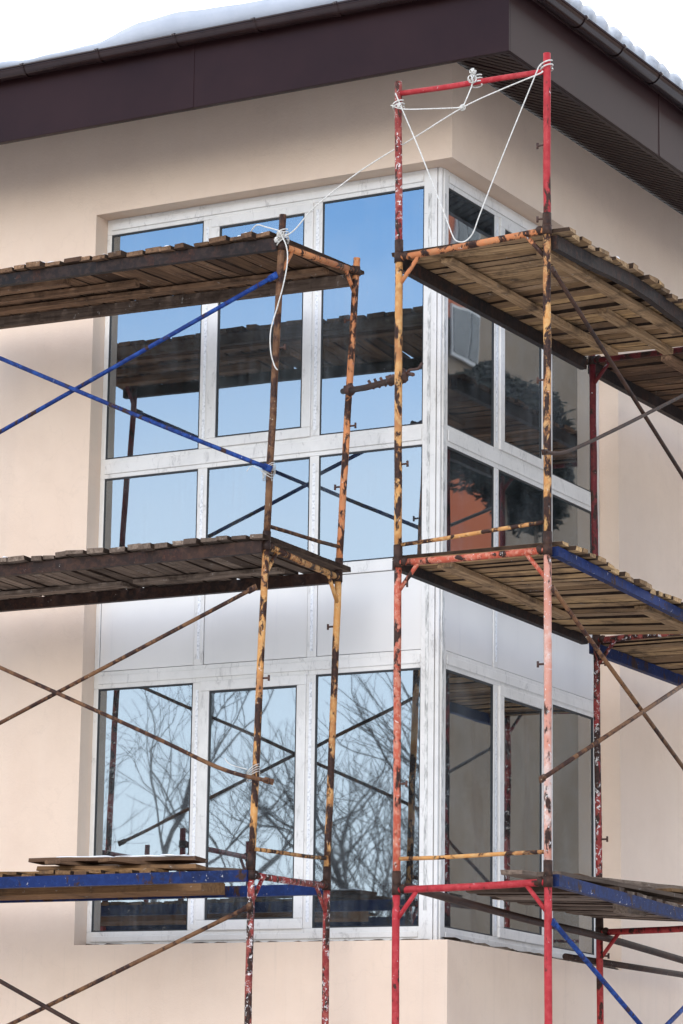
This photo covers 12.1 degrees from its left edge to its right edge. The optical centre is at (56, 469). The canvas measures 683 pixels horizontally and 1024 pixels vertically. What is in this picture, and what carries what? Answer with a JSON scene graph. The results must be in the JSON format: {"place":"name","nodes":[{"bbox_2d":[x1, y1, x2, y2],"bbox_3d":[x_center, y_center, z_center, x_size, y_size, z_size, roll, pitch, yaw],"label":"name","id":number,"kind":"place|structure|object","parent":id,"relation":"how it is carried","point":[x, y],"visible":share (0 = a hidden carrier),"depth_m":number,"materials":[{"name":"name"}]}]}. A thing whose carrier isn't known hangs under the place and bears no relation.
{"place":"outdoors","nodes":[
{"label":"outdoors","id":0,"kind":"place"},
{"bbox_2d":[0,0,682,80],"label":"sky","id":1,"kind":"structure","parent":0,"point":[29,29],"materials":[{"name":"white"}]},
{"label":"loose board","id":2,"kind":"object","parent":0,"visible":0},
{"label":"loose board","id":3,"kind":"object","parent":2,"relation":"on","visible":0},
{"bbox_2d":[590,876,682,888],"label":"loose board","id":4,"kind":"object","parent":3,"relation":"on","point":[640,883],"visible":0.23,"depth_m":20.98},
{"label":"ground","id":5,"kind":"structure","parent":0,"visible":0},
{"bbox_2d":[0,0,682,1023],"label":"building","id":6,"kind":"structure","parent":5,"relation":"on","point":[206,134],"depth_m":21.80,"materials":[{"name":"paint"}]},
{"bbox_2d":[0,0,344,67],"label":"snow","id":7,"kind":"structure","parent":6,"relation":"on","point":[178,22],"depth_m":21.65,"materials":[{"name":"white snow"}]},
{"bbox_2d":[86,167,618,969],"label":"window","id":8,"kind":"structure","parent":6,"relation":"in","point":[472,684],"depth_m":21.62,"materials":[{"name":"white plastic"}]},
{"bbox_2d":[565,0,682,88],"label":"snow","id":9,"kind":"structure","parent":6,"relation":"on","point":[614,32],"depth_m":21.74,"materials":[{"name":"white snow"}]},
{"bbox_3d":[1.363,5.260,19.266,0.068,1.706,1.005,-6,-15,33],"label":"scaffold section","id":10,"kind":"object","parent":5,"relation":"on","visible":0},
{"bbox_2d":[244,870,330,1023],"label":"scaffold section","id":11,"kind":"object","parent":10,"relation":"on","point":[253,891],"visible":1,"depth_m":19.77,"materials":[{"name":"red paint"}]},
{"bbox_2d":[0,979,79,1023],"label":"diagonal brace","id":12,"kind":"object","parent":11,"relation":"attached to","point":[37,1002],"visible":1,"depth_m":20.04,"materials":[{"name":"metal"}]},
{"bbox_2d":[7,902,253,1023],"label":"diagonal brace","id":13,"kind":"object","parent":11,"relation":"attached to","point":[247,907],"visible":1,"depth_m":19.74,"materials":[{"name":"brown metal"}]},
{"bbox_2d":[0,870,322,902],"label":"scaffold platform","id":14,"kind":"structure","parent":11,"relation":"on","point":[60,886],"depth_m":20.34,"materials":[{"name":"blue paint"}]},
{"bbox_2d":[0,868,168,873],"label":"loose board","id":15,"kind":"object","parent":14,"relation":"on","point":[139,869],"visible":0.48,"depth_m":20.20,"materials":[{"name":"brown wood"}]},
{"bbox_2d":[36,864,205,870],"bbox_3d":[0.407,2.539,20.357,1.137,0.032,0.144,-5,-14,27],"label":"loose board","id":16,"kind":"object","parent":15,"relation":"on","point":[174,867],"visible":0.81,"depth_m":20.24,"materials":[{"name":"brown wood"}]},
{"bbox_2d":[45,860,103,865],"bbox_3d":[0.222,2.562,20.613,0.125,0.031,0.723,-10,-17,43],"label":"loose board","id":17,"kind":"object","parent":16,"relation":"on","point":[61,863],"visible":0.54,"depth_m":20.40,"materials":[{"name":"brown wood"}]},
{"bbox_2d":[98,864,246,870],"bbox_3d":[0.711,2.556,20.480,1.219,0.090,0.156,-6,-15,32],"label":"loose board","id":18,"kind":"object","parent":17,"relation":"on","point":[214,868],"visible":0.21,"depth_m":20.22,"materials":[{"name":"brown wood"}]},
{"bbox_2d":[28,856,207,864],"bbox_3d":[0.386,2.498,20.424,1.193,0.034,0.204,-4,-14,26],"label":"loose board","id":19,"kind":"object","parent":16,"relation":"on","point":[172,860],"visible":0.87,"depth_m":20.29,"materials":[{"name":"brown wood"}]},
{"bbox_2d":[98,857,171,864],"bbox_3d":[0.626,2.516,20.351,0.777,0.029,0.146,10,-15,-32],"label":"loose board","id":20,"kind":"object","parent":16,"relation":"on","point":[120,861],"visible":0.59,"depth_m":20.19,"materials":[{"name":"brown wood"}]},
{"bbox_2d":[247,540,342,880],"bbox_3d":[1.518,1.538,20.079,0.134,2.054,1.005,-6,-15,33],"label":"scaffold section","id":21,"kind":"object","parent":11,"relation":"on","point":[335,576],"visible":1,"depth_m":20.04,"materials":[{"name":"yellow paint"}]},
{"bbox_2d":[0,584,257,724],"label":"diagonal brace","id":22,"kind":"object","parent":21,"relation":"attached to","point":[251,589],"visible":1,"depth_m":20.21,"materials":[{"name":"brown metal"}]},
{"bbox_2d":[0,666,273,784],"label":"diagonal brace","id":23,"kind":"object","parent":21,"relation":"attached to","point":[267,780],"visible":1,"depth_m":20.03,"materials":[{"name":"brown metal"}]},
{"bbox_2d":[0,534,350,611],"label":"scaffold platform","id":24,"kind":"structure","parent":21,"relation":"on","point":[184,568],"depth_m":20.86,"materials":[{"name":"brown wood"}]},
{"bbox_2d":[225,759,259,781],"bbox_3d":[1.144,1.841,19.605,0.220,0.144,0.081,2,-13,-2],"label":"tie wire","id":25,"kind":"object","parent":21,"relation":"attached to","point":[248,770],"visible":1,"depth_m":19.58,"materials":[{"name":"white metal"}]},
{"bbox_2d":[263,214,359,572],"bbox_3d":[1.637,-0.467,20.493,0.170,2.173,1.005,-6,-15,33],"label":"scaffold section","id":26,"kind":"object","parent":21,"relation":"on","point":[354,271],"visible":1,"depth_m":20.53,"materials":[{"name":"orange paint"}]},
{"bbox_2d":[0,356,272,472],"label":"diagonal brace","id":27,"kind":"object","parent":26,"relation":"attached to","point":[266,467],"visible":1,"depth_m":20.51,"materials":[{"name":"blue paint"}]},
{"bbox_2d":[0,272,278,433],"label":"diagonal brace","id":28,"kind":"object","parent":26,"relation":"attached to","point":[272,277],"visible":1,"depth_m":20.63,"materials":[{"name":"blue paint"}]},
{"bbox_2d":[0,231,363,328],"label":"scaffold platform","id":29,"kind":"structure","parent":26,"relation":"on","point":[220,269],"depth_m":21.32,"materials":[{"name":"wood"}]},
{"bbox_2d":[247,462,275,480],"bbox_3d":[1.288,0.010,19.959,0.176,0.125,0.095,5,-13,-15],"label":"tie wire","id":30,"kind":"object","parent":26,"relation":"attached to","point":[265,473],"visible":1,"depth_m":19.96,"materials":[{"name":"white metal"}]},
{"bbox_2d":[251,224,288,369],"bbox_3d":[1.343,-1.091,20.247,0.351,0.997,0.129,-6,-15,33],"label":"rope","id":31,"kind":"object","parent":26,"relation":"attached to","point":[280,234],"visible":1,"depth_m":20.20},
{"bbox_3d":[2.318,5.083,17.922,1.035,1.526,0.073,-6,-15,33],"label":"scaffold section","id":32,"kind":"object","parent":5,"relation":"on","visible":0},
{"bbox_2d":[392,876,552,1023],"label":"scaffold section","id":33,"kind":"object","parent":32,"relation":"on","point":[546,882],"visible":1,"depth_m":18.46,"materials":[{"name":"paint"}]},
{"bbox_2d":[392,544,552,884],"bbox_3d":[2.436,1.457,18.730,1.035,2.001,0.078,-6,-15,33],"label":"scaffold section","id":34,"kind":"object","parent":33,"relation":"on","point":[545,550],"visible":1,"depth_m":18.76,"materials":[{"name":"paint"}]},
{"bbox_2d":[393,224,551,557],"bbox_3d":[2.489,-0.450,19.141,1.037,1.993,0.081,-6,-15,33],"label":"scaffold section","id":35,"kind":"object","parent":34,"relation":"on","point":[545,230],"visible":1,"depth_m":19.16,"materials":[{"name":"yellow paint"}]},
{"bbox_2d":[340,362,422,396],"bbox_3d":[2.002,-0.544,20.158,0.142,0.349,1.694,4,-13,-10],"label":"coupling rod","id":36,"kind":"object","parent":35,"relation":"attached to","point":[349,389],"visible":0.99,"depth_m":19.98,"materials":[{"name":"metal"}]},
{"bbox_2d":[395,52,550,251],"bbox_3d":[2.537,-1.907,19.466,1.033,1.172,0.079,-6,-15,30],"label":"scaffold section","id":37,"kind":"object","parent":35,"relation":"on","point":[546,145],"visible":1,"depth_m":19.47,"materials":[{"name":"red paint"}]},
{"bbox_2d":[281,68,542,237],"bbox_3d":[2.160,-1.988,19.727,1.898,0.836,0.131,-8,-16,36],"label":"rope","id":38,"kind":"object","parent":37,"relation":"attached to","point":[472,75],"visible":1,"depth_m":19.59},
{"bbox_2d":[395,59,552,242],"bbox_3d":[2.519,-1.910,19.408,1.035,1.097,0.114,-5,-14,27],"label":"rope","id":39,"kind":"object","parent":37,"relation":"hanging from","point":[540,65],"visible":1,"depth_m":19.29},
{"bbox_2d":[541,394,682,454],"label":"diagonal brace","id":40,"kind":"object","parent":35,"relation":"attached to","point":[592,440],"visible":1,"depth_m":19.44,"materials":[{"name":"brown metal"}]},
{"bbox_2d":[550,266,682,478],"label":"diagonal brace","id":41,"kind":"object","parent":35,"relation":"attached to","point":[611,362],"visible":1,"depth_m":19.61,"materials":[{"name":"brown metal"}]},
{"bbox_2d":[392,541,682,644],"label":"scaffold platform","id":42,"kind":"structure","parent":34,"relation":"attached to","point":[600,595],"depth_m":19.86,"materials":[{"name":"wood"},{"name":"blue paint"},{"name":"dark steel"}]},
{"bbox_2d":[539,683,682,783],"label":"diagonal brace","id":43,"kind":"object","parent":34,"relation":"attached to","point":[543,778],"visible":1,"depth_m":18.93,"materials":[{"name":"brown metal"}]},
{"bbox_2d":[551,585,682,769],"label":"diagonal brace","id":44,"kind":"object","parent":34,"relation":"attached to","point":[556,594],"visible":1,"depth_m":19.17,"materials":[{"name":"brown metal"}]},
{"bbox_2d":[551,918,642,1023],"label":"diagonal brace","id":45,"kind":"object","parent":33,"relation":"attached to","point":[588,963],"visible":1,"depth_m":18.53,"materials":[{"name":"blue paint"}]},
{"bbox_3d":[3.932,5.670,20.300,1.035,1.526,0.058,-6,-15,33],"label":"scaffold section","id":46,"kind":"object","parent":5,"relation":"on","visible":0},
{"bbox_2d":[595,926,682,1023],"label":"scaffold section","id":47,"kind":"object","parent":46,"relation":"on","point":[601,953],"visible":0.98,"depth_m":21.04,"materials":[{"name":"red paint"}]},
{"bbox_2d":[404,883,682,963],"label":"ledger tube","id":48,"kind":"object","parent":47,"relation":"attached to","point":[464,902],"visible":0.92,"depth_m":20.20,"materials":[{"name":"metal"}]},
{"bbox_2d":[466,874,682,921],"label":"scaffold platform","id":49,"kind":"structure","parent":47,"relation":"on","point":[600,905],"depth_m":19.50,"materials":[{"name":"wood"},{"name":"blue paint"}]},
{"bbox_2d":[496,896,595,899],"bbox_3d":[3.141,2.620,19.606,0.895,0.047,0.154,-5,-14,27],"label":"loose board","id":50,"kind":"object","parent":49,"relation":"on","point":[529,898],"visible":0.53,"depth_m":19.66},
{"bbox_2d":[500,870,679,902],"bbox_3d":[3.363,2.610,19.983,0.155,0.039,2.070,-8,-16,37],"label":"loose board","id":51,"kind":"object","parent":49,"relation":"on","point":[524,874],"visible":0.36,"depth_m":19.23,"materials":[{"name":"brown wood"}]},
{"bbox_2d":[537,871,682,902],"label":"loose board","id":52,"kind":"object","parent":49,"relation":"on","point":[644,890],"visible":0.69,"depth_m":19.84,"materials":[{"name":"brown wood"}]},
{"bbox_2d":[655,888,682,894],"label":"loose board","id":53,"kind":"object","parent":52,"relation":"on","point":[675,890],"visible":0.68,"depth_m":20.70,"materials":[{"name":"brown wood"}]},
{"bbox_2d":[613,903,645,916],"bbox_3d":[3.541,2.708,19.733,0.104,0.086,0.296,-6,-15,33],"label":"loose board","id":54,"kind":"object","parent":49,"relation":"attached to","point":[624,910],"visible":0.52,"depth_m":19.64,"materials":[{"name":"grey wood"}]},
{"bbox_2d":[562,953,682,977],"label":"ledger tube","id":55,"kind":"object","parent":47,"relation":"attached to","point":[622,965],"visible":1,"depth_m":21.58,"materials":[{"name":"metal"}]},
{"bbox_2d":[592,634,682,927],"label":"scaffold section","id":56,"kind":"object","parent":47,"relation":"on","point":[597,663],"visible":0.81,"depth_m":21.36,"materials":[{"name":"red paint"}]},
{"bbox_2d":[588,347,682,635],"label":"scaffold section","id":57,"kind":"object","parent":56,"relation":"on","point":[593,360],"visible":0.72,"depth_m":21.77,"materials":[{"name":"red paint"}]},
{"bbox_2d":[392,227,682,369],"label":"scaffold platform","id":58,"kind":"structure","parent":57,"relation":"on","point":[623,306],"depth_m":20.36,"materials":[{"name":"dark steel"},{"name":"wood"}]},
{"bbox_2d":[665,1006,682,1023],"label":"diagonal brace","id":59,"kind":"object","parent":47,"relation":"attached to","point":[675,1016],"visible":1,"depth_m":19.39,"materials":[{"name":"blue paint"}]},
{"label":"scaffold section","id":60,"kind":"object","parent":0,"visible":0},
{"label":"scaffold section","id":61,"kind":"object","parent":60,"relation":"on","visible":0},
{"bbox_2d":[588,635,682,685],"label":"scaffold platform","id":62,"kind":"structure","parent":61,"relation":"on","point":[660,658],"depth_m":21.98,"materials":[{"name":"blue paint"},{"name":"wood"}]},
{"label":"scaffold section","id":63,"kind":"object","parent":61,"relation":"on","visible":0},
{"bbox_2d":[587,353,682,424],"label":"scaffold platform","id":64,"kind":"structure","parent":63,"relation":"on","point":[653,382],"depth_m":22.37,"materials":[{"name":"dark steel"},{"name":"wood"}]}
]}

